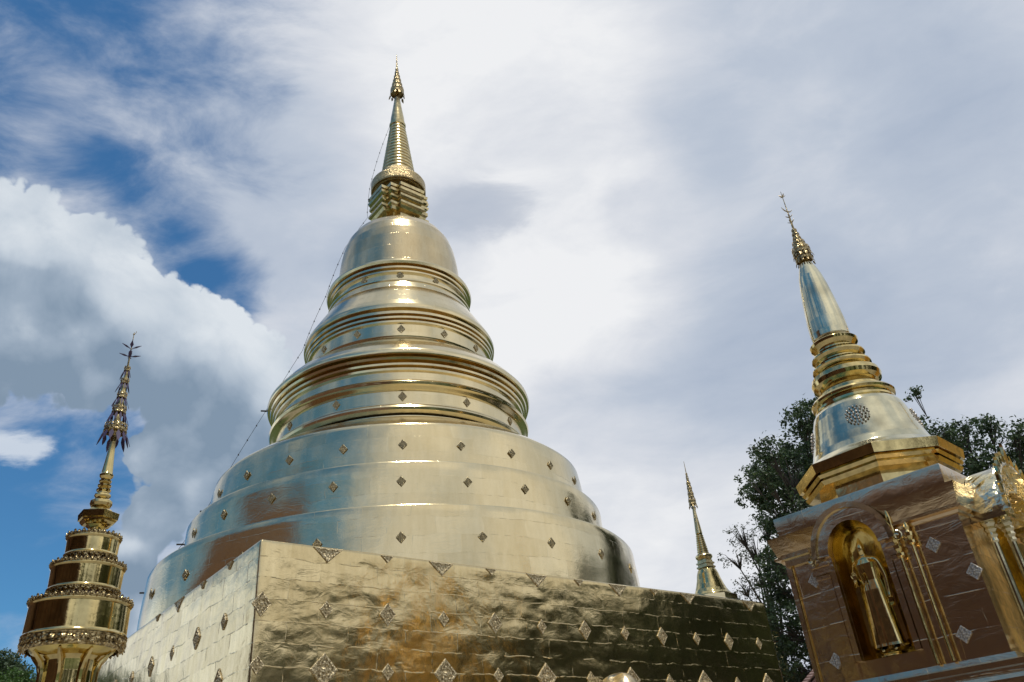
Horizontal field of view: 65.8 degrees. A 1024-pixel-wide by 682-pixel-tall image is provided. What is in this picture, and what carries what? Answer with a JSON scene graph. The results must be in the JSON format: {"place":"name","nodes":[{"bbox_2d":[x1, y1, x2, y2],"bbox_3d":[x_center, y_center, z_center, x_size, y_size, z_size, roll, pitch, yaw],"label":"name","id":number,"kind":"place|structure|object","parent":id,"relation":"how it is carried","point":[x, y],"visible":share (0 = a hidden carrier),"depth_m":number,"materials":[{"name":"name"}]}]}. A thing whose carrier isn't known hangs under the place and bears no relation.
{"place":"outdoors","nodes":[
{"label":"outdoors","id":0,"kind":"place"},
{"bbox_2d":[0,0,1023,677],"label":"sky","id":1,"kind":"structure","parent":0,"point":[605,180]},
{"label":"paving","id":2,"kind":"structure","parent":0,"visible":0},
{"bbox_2d":[0,647,35,681],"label":"dark tree","id":3,"kind":"object","parent":2,"relation":"on","point":[8,659],"visible":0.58,"depth_m":35.57,"materials":[{"name":"green plant"}]},
{"bbox_2d":[0,666,36,681],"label":"bright tree","id":4,"kind":"object","parent":2,"relation":"on","point":[16,675],"visible":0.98,"depth_m":30.59,"materials":[{"name":"green plant"}]},
{"bbox_2d":[17,331,140,681],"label":"ceremonial parasol","id":5,"kind":"object","parent":2,"relation":"on","point":[75,627],"visible":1,"depth_m":6.79,"materials":[{"name":"gold metal"}]},
{"bbox_2d":[97,55,782,681],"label":"stupa","id":6,"kind":"object","parent":2,"relation":"on","point":[401,497],"visible":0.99,"depth_m":25.75,"materials":[{"name":"gold metal"}]},
{"bbox_2d":[139,126,389,593],"bbox_3d":[-10.473,-0.653,37.340,9.489,28.502,0.060,3,-32,-14],"label":"light string","id":7,"kind":"object","parent":6,"relation":"attached to","point":[182,544],"visible":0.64,"depth_m":37.23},
{"bbox_2d":[587,673,637,681],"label":"elephant statue","id":8,"kind":"object","parent":2,"relation":"on","point":[621,677],"visible":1,"depth_m":21.94,"materials":[{"name":"gold metal"}]},
{"bbox_2d":[684,464,798,681],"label":"stupa","id":9,"kind":"object","parent":2,"relation":"on","point":[710,582],"visible":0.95,"depth_m":39.97,"materials":[{"name":"gold metal"}]},
{"bbox_2d":[717,516,786,663],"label":"twiggy tree","id":10,"kind":"object","parent":2,"relation":"on","point":[744,542],"visible":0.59,"depth_m":40.21,"materials":[{"name":"green plant"}]},
{"bbox_2d":[733,395,817,681],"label":"tall tree","id":11,"kind":"object","parent":2,"relation":"on","point":[772,475],"visible":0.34,"depth_m":34.79,"materials":[{"name":"green plant"}]},
{"bbox_2d":[803,669,815,681],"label":"tiled building","id":12,"kind":"structure","parent":2,"relation":"on","point":[810,677],"depth_m":30.52,"materials":[{"name":"white paint"}]},
{"bbox_2d":[767,194,1023,681],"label":"stupa","id":13,"kind":"object","parent":2,"relation":"on","point":[912,508],"visible":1,"depth_m":9.02,"materials":[{"name":"gold metal"}]},
{"bbox_2d":[851,538,909,657],"bbox_3d":[4.093,2.862,8.907,0.391,1.304,0.296,-16,-33,17],"label":"standing statue","id":14,"kind":"object","parent":13,"relation":"in","point":[883,619],"visible":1,"depth_m":8.79,"materials":[{"name":"gold metal"}]},
{"bbox_2d":[903,385,1023,476],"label":"broad tree","id":15,"kind":"object","parent":2,"relation":"on","point":[973,465],"visible":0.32,"depth_m":29.49,"materials":[{"name":"green plant"}]}
]}

